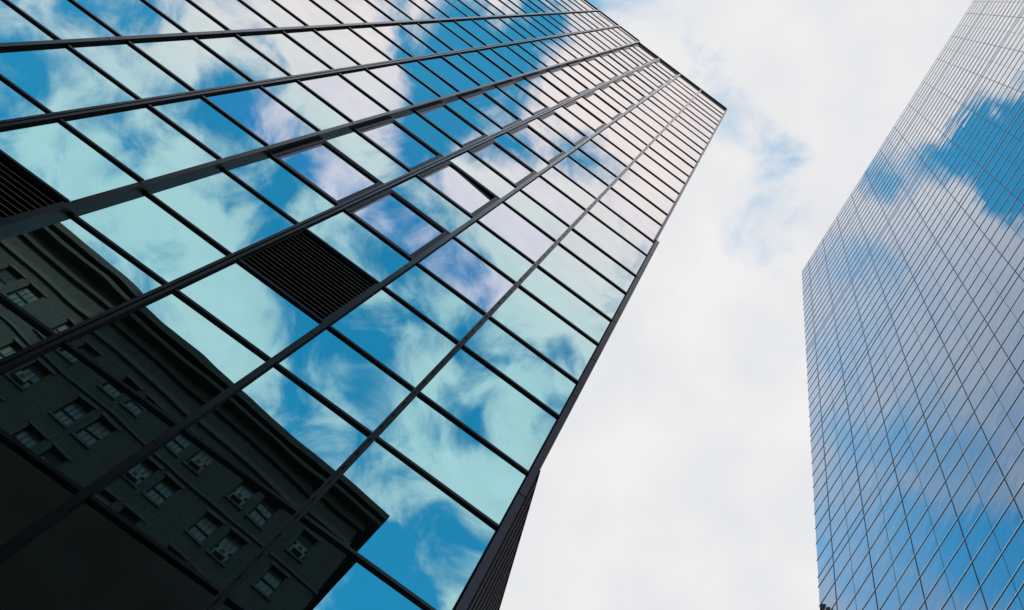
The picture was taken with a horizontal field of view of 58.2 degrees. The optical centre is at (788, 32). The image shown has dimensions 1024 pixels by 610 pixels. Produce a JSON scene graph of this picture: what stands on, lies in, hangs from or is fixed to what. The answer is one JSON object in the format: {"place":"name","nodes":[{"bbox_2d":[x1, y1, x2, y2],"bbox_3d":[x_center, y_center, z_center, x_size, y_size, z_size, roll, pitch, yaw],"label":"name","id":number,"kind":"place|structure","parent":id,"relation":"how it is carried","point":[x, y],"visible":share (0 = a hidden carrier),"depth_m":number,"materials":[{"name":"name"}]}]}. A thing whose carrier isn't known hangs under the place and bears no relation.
{"place":"outdoors","nodes":[
{"label":"outdoors","id":0,"kind":"place"},
{"bbox_2d":[500,0,972,609],"label":"sky","id":1,"kind":"structure","parent":0,"point":[678,476],"materials":[{"name":"white"}]},
{"bbox_3d":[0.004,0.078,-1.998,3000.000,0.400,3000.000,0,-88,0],"label":"ground","id":2,"kind":"structure","parent":0,"visible":0},
{"bbox_2d":[0,0,727,609],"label":"glass office tower","id":3,"kind":"structure","parent":2,"relation":"on","point":[312,304],"depth_m":16.35,"materials":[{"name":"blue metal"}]},
{"bbox_2d":[0,0,55,42],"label":"window pane","id":4,"kind":"structure","parent":3,"relation":"in","point":[14,26],"depth_m":17.35,"materials":[{"name":"blue glass"}]},
{"bbox_2d":[0,46,136,111],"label":"window pane","id":5,"kind":"structure","parent":3,"relation":"in","point":[58,78],"depth_m":16.73,"materials":[{"name":"blue glass"}]},
{"bbox_2d":[0,214,163,332],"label":"window pane","id":6,"kind":"structure","parent":3,"relation":"in","point":[60,272],"depth_m":13.07,"materials":[{"name":"black glass"}]},
{"bbox_2d":[75,0,184,35],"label":"window pane","id":7,"kind":"structure","parent":3,"relation":"in","point":[127,17],"depth_m":20.45,"materials":[{"name":"blue glass"}]},
{"bbox_2d":[63,106,217,179],"bbox_3d":[-12.670,2.138,16.782,2.010,2.145,0.013,37,-88,-1],"label":"window pane","id":8,"kind":"structure","parent":3,"relation":"in","point":[139,138],"depth_m":16.72,"materials":[{"name":"blue glass"}]},
{"bbox_2d":[68,292,266,421],"bbox_3d":[-9.427,4.913,13.093,2.064,2.145,0.014,37,-88,-1],"label":"window pane","id":9,"kind":"structure","parent":3,"relation":"in","point":[165,349],"depth_m":13.00,"materials":[{"name":"black glass"}]},
{"bbox_2d":[130,38,250,89],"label":"window pane","id":10,"kind":"structure","parent":3,"relation":"in","point":[189,60],"depth_m":20.49,"materials":[{"name":"white glass"}]},
{"bbox_2d":[148,168,294,252],"bbox_3d":[-11.103,3.496,16.838,2.090,2.145,0.015,37,-88,-1],"label":"window pane","id":11,"kind":"structure","parent":3,"relation":"in","point":[213,201],"depth_m":16.78,"materials":[{"name":"blue glass"}]},
{"bbox_2d":[192,0,275,29],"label":"window pane","id":12,"kind":"structure","parent":3,"relation":"in","point":[234,14],"depth_m":24.26,"materials":[{"name":"white glass"}]},
{"bbox_2d":[205,87,316,144],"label":"window pane","id":13,"kind":"structure","parent":3,"relation":"in","point":[254,108],"depth_m":20.55,"materials":[{"name":"blue glass"}]},
{"bbox_2d":[187,366,368,510],"bbox_3d":[-7.769,6.171,13.146,2.060,2.145,0.014,37,-88,-1],"label":"window pane","id":14,"kind":"structure","parent":3,"relation":"in","point":[274,428],"depth_m":13.05,"materials":[{"name":"blue glass"}]},
{"bbox_2d":[239,32,330,74],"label":"window pane","id":15,"kind":"structure","parent":3,"relation":"in","point":[277,46],"depth_m":24.31,"materials":[{"name":"white glass"}]},
{"bbox_2d":[276,0,341,25],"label":"window pane","id":16,"kind":"structure","parent":3,"relation":"in","point":[307,11],"depth_m":28.08,"materials":[{"name":"white glass"}]},
{"bbox_2d":[271,138,381,203],"bbox_3d":[-11.121,3.362,20.635,2.010,2.125,0.150,37,-88,-1],"label":"window","id":17,"kind":"structure","parent":3,"relation":"in","point":[316,160],"depth_m":20.64,"materials":[{"name":"blue glass"}]},
{"bbox_2d":[300,74,387,120],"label":"window pane","id":18,"kind":"structure","parent":3,"relation":"in","point":[336,90],"depth_m":24.36,"materials":[{"name":"white glass"}]},
{"bbox_2d":[316,27,389,64],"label":"window pane","id":19,"kind":"structure","parent":3,"relation":"in","point":[345,39],"depth_m":28.12,"materials":[{"name":"white glass"}]},
{"bbox_2d":[339,0,392,21],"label":"window pane","id":20,"kind":"structure","parent":3,"relation":"in","point":[363,8],"depth_m":31.89,"materials":[{"name":"white glass"}]},
{"bbox_2d":[331,288,456,386],"bbox_3d":[-7.776,6.022,16.943,2.060,2.145,0.013,37,-88,-1],"label":"window pane","id":21,"kind":"structure","parent":3,"relation":"in","point":[383,326],"depth_m":16.88,"materials":[{"name":"blue glass"}]},
{"bbox_2d":[346,188,448,257],"bbox_3d":[-9.452,4.630,20.688,1.984,2.125,0.150,37,-88,-1],"label":"window","id":22,"kind":"structure","parent":3,"relation":"in","point":[385,211],"depth_m":20.70,"materials":[{"name":"blue glass"}]},
{"bbox_2d":[302,439,495,609],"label":"window pane","id":23,"kind":"structure","parent":3,"relation":"in","point":[382,507],"depth_m":13.11,"materials":[{"name":"blue glass"}]},
{"bbox_2d":[355,117,442,170],"bbox_3d":[-11.128,3.213,24.432,2.010,2.125,0.150,37,-88,-1],"label":"window","id":24,"kind":"structure","parent":3,"relation":"in","point":[386,133],"depth_m":24.47,"materials":[{"name":"blue glass"}]},
{"bbox_2d":[368,64,439,103],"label":"window pane","id":25,"kind":"structure","parent":3,"relation":"in","point":[393,75],"depth_m":28.18,"materials":[{"name":"blue glass"}]},
{"bbox_2d":[374,24,435,56],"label":"window pane","id":26,"kind":"structure","parent":3,"relation":"in","point":[395,32],"depth_m":31.94,"materials":[{"name":"blue glass"}]},
{"bbox_2d":[389,0,433,19],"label":"window pane","id":27,"kind":"structure","parent":3,"relation":"in","point":[406,6],"depth_m":35.71,"materials":[{"name":"blue glass"}]},
{"bbox_2d":[419,22,472,49],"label":"window pane","id":28,"kind":"structure","parent":3,"relation":"in","point":[455,42],"depth_m":35.76,"materials":[{"name":"blue glass"}]},
{"bbox_2d":[419,57,479,90],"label":"window pane","id":29,"kind":"structure","parent":3,"relation":"in","point":[439,65],"depth_m":31.98,"materials":[{"name":"blue glass"}]},
{"bbox_2d":[415,102,486,145],"bbox_3d":[-11.135,3.065,28.230,2.010,2.125,0.150,37,-88,-1],"label":"window","id":30,"kind":"structure","parent":3,"relation":"in","point":[439,114],"depth_m":28.30,"materials":[{"name":"blue glass"}]},
{"bbox_2d":[418,160,498,216],"bbox_3d":[-9.458,4.481,24.485,1.984,2.125,0.150,37,-88,-1],"label":"window","id":31,"kind":"structure","parent":3,"relation":"in","point":[445,176],"depth_m":24.53,"materials":[{"name":"white glass"}]},
{"bbox_2d":[419,238,514,311],"bbox_3d":[-7.782,5.873,20.740,2.060,2.145,0.014,37,-88,-1],"label":"window pane","id":32,"kind":"structure","parent":3,"relation":"in","point":[452,262],"depth_m":20.71,"materials":[{"name":"blue glass"}]},
{"bbox_2d":[455,19,500,44],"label":"window pane","id":33,"kind":"structure","parent":3,"relation":"in","point":[470,25],"depth_m":39.55,"materials":[{"name":"blue glass"}]},
{"bbox_2d":[459,51,510,80],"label":"window pane","id":34,"kind":"structure","parent":3,"relation":"in","point":[474,57],"depth_m":35.78,"materials":[{"name":"blue glass"}]},
{"bbox_2d":[418,347,556,470],"bbox_3d":[-5.918,7.432,17.001,2.566,2.145,0.022,37,-88,-1],"label":"window pane","id":35,"kind":"structure","parent":3,"relation":"in","point":[465,387],"depth_m":16.94,"materials":[{"name":"blue glass"}]},
{"bbox_2d":[461,90,521,127],"bbox_3d":[-11.142,2.916,32.027,2.010,2.125,0.150,37,-88,-1],"label":"window","id":36,"kind":"structure","parent":3,"relation":"in","point":[479,99],"depth_m":32.11,"materials":[{"name":"blue glass"}]},
{"bbox_2d":[470,139,535,185],"bbox_3d":[-9.465,4.332,28.282,1.984,2.125,0.150,37,-88,-1],"label":"window","id":37,"kind":"structure","parent":3,"relation":"in","point":[490,152],"depth_m":28.34,"materials":[{"name":"blue glass"}]},
{"bbox_2d":[492,46,536,72],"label":"window pane","id":38,"kind":"structure","parent":3,"relation":"in","point":[504,51],"depth_m":39.60,"materials":[{"name":"blue glass"}]},
{"bbox_2d":[478,202,554,261],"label":"window pane","id":39,"kind":"structure","parent":3,"relation":"in","point":[503,220],"depth_m":24.52,"materials":[{"name":"white glass"}]},
{"bbox_2d":[497,81,548,113],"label":"window","id":40,"kind":"structure","parent":3,"relation":"in","point":[511,88],"depth_m":35.95,"materials":[{"name":"blue glass"}]},
{"bbox_2d":[508,123,564,162],"bbox_3d":[-9.472,4.183,32.079,1.984,2.125,0.150,37,-88,-1],"label":"window","id":41,"kind":"structure","parent":3,"relation":"in","point":[526,134],"depth_m":32.16,"materials":[{"name":"blue glass"}]},
{"bbox_2d":[489,286,596,379],"bbox_3d":[-5.925,7.283,20.798,2.566,2.145,0.014,37,-88,-1],"label":"window pane","id":42,"kind":"structure","parent":3,"relation":"in","point":[521,313],"depth_m":20.76,"materials":[{"name":"blue glass"}]},
{"bbox_2d":[526,73,570,102],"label":"window","id":43,"kind":"structure","parent":3,"relation":"in","point":[537,79],"depth_m":39.76,"materials":[{"name":"white glass"}]},
{"bbox_2d":[522,176,584,224],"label":"window pane","id":44,"kind":"structure","parent":3,"relation":"in","point":[539,189],"depth_m":28.34,"materials":[{"name":"white glass"}]},
{"bbox_2d":[539,110,587,144],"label":"window","id":45,"kind":"structure","parent":3,"relation":"in","point":[551,118],"depth_m":35.99,"materials":[{"name":"white glass"}]},
{"bbox_2d":[549,67,589,93],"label":"window","id":46,"kind":"structure","parent":3,"relation":"in","point":[559,72],"depth_m":43.55,"materials":[{"name":"white glass"}]},
{"bbox_2d":[554,156,607,197],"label":"window pane","id":47,"kind":"structure","parent":3,"relation":"in","point":[567,165],"depth_m":32.15,"materials":[{"name":"blue glass"}]},
{"bbox_2d":[539,244,624,318],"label":"window pane","id":48,"kind":"structure","parent":3,"relation":"in","point":[562,264],"depth_m":24.58,"materials":[{"name":"white glass"}]},
{"bbox_2d":[563,100,606,130],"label":"window","id":49,"kind":"structure","parent":3,"relation":"in","point":[573,106],"depth_m":39.81,"materials":[{"name":"white glass"}]},
{"bbox_2d":[579,140,625,175],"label":"window pane","id":50,"kind":"structure","parent":3,"relation":"in","point":[589,147],"depth_m":35.95,"materials":[{"name":"blue glass"}]},
{"bbox_2d":[584,91,621,118],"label":"window","id":51,"kind":"structure","parent":3,"relation":"in","point":[594,98],"depth_m":43.63,"materials":[{"name":"white glass"}]},
{"bbox_2d":[574,213,645,273],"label":"window pane","id":52,"kind":"structure","parent":3,"relation":"in","point":[624,252],"depth_m":28.40,"materials":[{"name":"white glass"}]},
{"bbox_2d":[600,127,640,158],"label":"window pane","id":53,"kind":"structure","parent":3,"relation":"in","point":[609,133],"depth_m":39.78,"materials":[{"name":"white glass"}]},
{"bbox_2d":[600,188,660,239],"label":"window pane","id":54,"kind":"structure","parent":3,"relation":"in","point":[611,198],"depth_m":32.21,"materials":[{"name":"white glass"}]},
{"bbox_2d":[617,116,653,143],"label":"window pane","id":55,"kind":"structure","parent":3,"relation":"in","point":[624,121],"depth_m":43.58,"materials":[{"name":"white glass"}]},
{"bbox_2d":[619,169,673,213],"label":"window pane","id":56,"kind":"structure","parent":3,"relation":"in","point":[631,178],"depth_m":36.02,"materials":[{"name":"white glass"}]},
{"bbox_2d":[637,153,684,192],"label":"window pane","id":57,"kind":"structure","parent":3,"relation":"in","point":[645,160],"depth_m":39.84,"materials":[{"name":"white glass"}]},
{"bbox_2d":[650,140,692,174],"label":"window pane","id":58,"kind":"structure","parent":3,"relation":"in","point":[656,145],"depth_m":43.63,"materials":[{"name":"white glass"}]},
{"bbox_2d":[802,0,1023,609],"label":"mirror glass skyscraper","id":59,"kind":"structure","parent":2,"relation":"on","point":[913,284],"depth_m":74.71,"materials":[{"name":"blue glass"}]},
{"bbox_2d":[853,552,870,593],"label":"window pane","id":60,"kind":"structure","parent":59,"relation":"in","point":[864,568],"depth_m":60.36,"materials":[{"name":"blue glass"}]},
{"bbox_2d":[855,571,873,609],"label":"window pane","id":61,"kind":"structure","parent":59,"relation":"in","point":[867,588],"depth_m":58.35,"materials":[{"name":"blue glass"}]},
{"bbox_2d":[869,527,887,567],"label":"window pane","id":62,"kind":"structure","parent":59,"relation":"in","point":[878,547],"depth_m":60.30,"materials":[{"name":"blue glass"}]},
{"bbox_2d":[872,544,891,587],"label":"window pane","id":63,"kind":"structure","parent":59,"relation":"in","point":[885,560],"depth_m":58.24,"materials":[{"name":"blue glass"}]},
{"bbox_2d":[875,564,895,609],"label":"window pane","id":64,"kind":"structure","parent":59,"relation":"in","point":[888,581],"depth_m":56.18,"materials":[{"name":"blue glass"}]},
{"bbox_2d":[886,501,904,540],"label":"window pane","id":65,"kind":"structure","parent":59,"relation":"in","point":[898,516],"depth_m":60.23,"materials":[{"name":"blue glass"}]},
{"bbox_2d":[889,518,908,561],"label":"window pane","id":66,"kind":"structure","parent":59,"relation":"in","point":[902,533],"depth_m":58.17,"materials":[{"name":"blue glass"}]},
{"bbox_2d":[893,537,913,581],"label":"window pane","id":67,"kind":"structure","parent":59,"relation":"in","point":[906,553],"depth_m":56.12,"materials":[{"name":"blue glass"}]},
{"bbox_2d":[897,558,918,603],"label":"window pane","id":68,"kind":"structure","parent":59,"relation":"in","point":[910,576],"depth_m":54.07,"materials":[{"name":"blue glass"}]},
{"bbox_2d":[902,476,921,514],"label":"window pane","id":69,"kind":"structure","parent":59,"relation":"in","point":[914,491],"depth_m":60.15,"materials":[{"name":"blue glass"}]},
{"bbox_2d":[901,580,923,609],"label":"window pane","id":70,"kind":"structure","parent":59,"relation":"in","point":[915,598],"depth_m":52.25,"materials":[{"name":"blue glass"}]},
{"bbox_2d":[802,0,1023,583],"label":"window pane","id":71,"kind":"structure","parent":59,"relation":"in","point":[977,319],"depth_m":88.76,"materials":[{"name":"blue glass"}]},
{"bbox_2d":[906,492,926,533],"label":"window pane","id":72,"kind":"structure","parent":59,"relation":"in","point":[920,506],"depth_m":58.10,"materials":[{"name":"blue glass"}]},
{"bbox_2d":[911,509,931,553],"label":"window pane","id":73,"kind":"structure","parent":59,"relation":"in","point":[924,526],"depth_m":56.05,"materials":[{"name":"blue glass"}]},
{"bbox_2d":[915,529,937,574],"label":"window pane","id":74,"kind":"structure","parent":59,"relation":"in","point":[928,548],"depth_m":54.01,"materials":[{"name":"blue glass"}]},
{"bbox_2d":[918,450,938,488],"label":"window pane","id":75,"kind":"structure","parent":59,"relation":"in","point":[932,463],"depth_m":60.08,"materials":[{"name":"blue glass"}]},
{"bbox_2d":[920,549,943,597],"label":"window pane","id":76,"kind":"structure","parent":59,"relation":"in","point":[934,569],"depth_m":51.94,"materials":[{"name":"blue glass"}]},
{"bbox_2d":[923,465,944,506],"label":"window pane","id":77,"kind":"structure","parent":59,"relation":"in","point":[937,479],"depth_m":58.02,"materials":[{"name":"blue glass"}]},
{"bbox_2d":[925,571,950,609],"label":"window pane","id":78,"kind":"structure","parent":59,"relation":"in","point":[939,594],"depth_m":50.03,"materials":[{"name":"blue glass"}]},
{"bbox_2d":[928,483,949,524],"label":"window pane","id":79,"kind":"structure","parent":59,"relation":"in","point":[942,498],"depth_m":55.99,"materials":[{"name":"blue glass"}]},
{"bbox_2d":[933,501,956,546],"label":"window pane","id":80,"kind":"structure","parent":59,"relation":"in","point":[948,517],"depth_m":53.92,"materials":[{"name":"blue glass"}]},
{"bbox_2d":[935,424,955,461],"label":"window pane","id":81,"kind":"structure","parent":59,"relation":"in","point":[947,440],"depth_m":60.02,"materials":[{"name":"blue glass"}]},
{"bbox_2d":[940,439,961,479],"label":"window pane","id":82,"kind":"structure","parent":59,"relation":"in","point":[955,451],"depth_m":57.96,"materials":[{"name":"blue glass"}]},
{"bbox_2d":[939,520,963,568],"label":"window pane","id":83,"kind":"structure","parent":59,"relation":"in","point":[954,538],"depth_m":51.88,"materials":[{"name":"blue glass"}]},
{"bbox_2d":[946,455,968,496],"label":"window pane","id":84,"kind":"structure","parent":59,"relation":"in","point":[961,468],"depth_m":55.90,"materials":[{"name":"blue glass"}]},
{"bbox_2d":[945,542,970,591],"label":"window pane","id":85,"kind":"structure","parent":59,"relation":"in","point":[959,563],"depth_m":49.83,"materials":[{"name":"blue glass"}]},
{"bbox_2d":[952,398,972,435],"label":"window pane","id":86,"kind":"structure","parent":59,"relation":"in","point":[965,412],"depth_m":59.93,"materials":[{"name":"blue glass"}]},
{"bbox_2d":[952,471,975,516],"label":"window pane","id":87,"kind":"structure","parent":59,"relation":"in","point":[967,488],"depth_m":53.85,"materials":[{"name":"blue glass"}]},
{"bbox_2d":[952,564,978,609],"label":"window pane","id":88,"kind":"structure","parent":59,"relation":"in","point":[968,585],"depth_m":47.82,"materials":[{"name":"blue glass"}]},
{"bbox_2d":[957,413,979,451],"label":"window pane","id":89,"kind":"structure","parent":59,"relation":"in","point":[972,425],"depth_m":57.89,"materials":[{"name":"blue glass"}]},
{"bbox_2d":[958,490,983,537],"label":"window pane","id":90,"kind":"structure","parent":59,"relation":"in","point":[974,507],"depth_m":51.80,"materials":[{"name":"blue glass"}]},
{"bbox_2d":[964,427,986,469],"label":"window pane","id":91,"kind":"structure","parent":59,"relation":"in","point":[979,441],"depth_m":55.84,"materials":[{"name":"blue glass"}]},
{"bbox_2d":[965,510,991,559],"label":"window pane","id":92,"kind":"structure","parent":59,"relation":"in","point":[980,531],"depth_m":49.76,"materials":[{"name":"blue glass"}]},
{"bbox_2d":[968,372,990,408],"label":"window pane","id":93,"kind":"structure","parent":59,"relation":"in","point":[983,384],"depth_m":59.87,"materials":[{"name":"glass"}]},
{"bbox_2d":[970,444,994,487],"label":"window pane","id":94,"kind":"structure","parent":59,"relation":"in","point":[986,458],"depth_m":53.79,"materials":[{"name":"blue glass"}]},
{"bbox_2d":[972,531,1000,583],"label":"window pane","id":95,"kind":"structure","parent":59,"relation":"in","point":[990,551],"depth_m":47.71,"materials":[{"name":"blue glass"}]},
{"bbox_2d":[975,386,997,424],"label":"window pane","id":96,"kind":"structure","parent":59,"relation":"in","point":[990,397],"depth_m":57.81,"materials":[{"name":"blue glass"}]},
{"bbox_2d":[978,336,999,369],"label":"window pane","id":97,"kind":"structure","parent":59,"relation":"in","point":[987,355],"depth_m":61.84,"materials":[{"name":"glass"}]},
{"bbox_2d":[977,461,1002,506],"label":"window pane","id":98,"kind":"structure","parent":59,"relation":"in","point":[993,478],"depth_m":51.74,"materials":[{"name":"blue glass"}]},
{"bbox_2d":[981,400,1005,439],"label":"window pane","id":99,"kind":"structure","parent":59,"relation":"in","point":[998,412],"depth_m":55.75,"materials":[{"name":"blue glass"}]},
{"bbox_2d":[981,555,1010,609],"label":"window pane","id":100,"kind":"structure","parent":59,"relation":"in","point":[998,577],"depth_m":45.66,"materials":[{"name":"blue glass"}]},
{"bbox_2d":[985,347,1006,382],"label":"window pane","id":101,"kind":"structure","parent":59,"relation":"in","point":[998,361],"depth_m":59.80,"materials":[{"name":"glass"}]},
{"bbox_2d":[985,480,1011,528],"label":"window pane","id":102,"kind":"structure","parent":59,"relation":"in","point":[1002,497],"depth_m":49.69,"materials":[{"name":"blue glass"}]},
{"bbox_2d":[989,414,1013,457],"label":"window pane","id":103,"kind":"structure","parent":59,"relation":"in","point":[1005,429],"depth_m":53.72,"materials":[{"name":"blue glass"}]},
{"bbox_2d":[992,359,1014,397],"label":"window pane","id":104,"kind":"structure","parent":59,"relation":"in","point":[1004,376],"depth_m":57.75,"materials":[{"name":"glass"}]},
{"bbox_2d":[994,310,1016,343],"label":"window pane","id":105,"kind":"structure","parent":59,"relation":"in","point":[1010,319],"depth_m":61.78,"materials":[{"name":"blue glass"}]},
{"bbox_2d":[993,500,1021,551],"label":"window pane","id":106,"kind":"structure","parent":59,"relation":"in","point":[1011,519],"depth_m":47.63,"materials":[{"name":"blue glass"}]},
{"bbox_2d":[996,431,1023,475],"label":"window pane","id":107,"kind":"structure","parent":59,"relation":"in","point":[1014,446],"depth_m":51.67,"materials":[{"name":"glass"}]},
{"bbox_2d":[999,372,1023,411],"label":"window pane","id":108,"kind":"structure","parent":59,"relation":"in","point":[1016,384],"depth_m":55.69,"materials":[{"name":"blue glass"}]},
{"bbox_2d":[1002,522,1023,576],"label":"window pane","id":109,"kind":"structure","parent":59,"relation":"in","point":[1013,554],"depth_m":45.72,"materials":[{"name":"blue glass"}]},
{"bbox_2d":[1002,321,1023,356],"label":"window pane","id":110,"kind":"structure","parent":59,"relation":"in","point":[1016,333],"depth_m":59.73,"materials":[{"name":"blue glass"}]},
{"bbox_2d":[1005,449,1023,496],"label":"window pane","id":111,"kind":"structure","parent":59,"relation":"in","point":[1014,478],"depth_m":49.76,"materials":[{"name":"blue glass"}]},
{"bbox_2d":[1007,388,1023,427],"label":"window pane","id":112,"kind":"structure","parent":59,"relation":"in","point":[1016,412],"depth_m":53.80,"materials":[{"name":"glass"}]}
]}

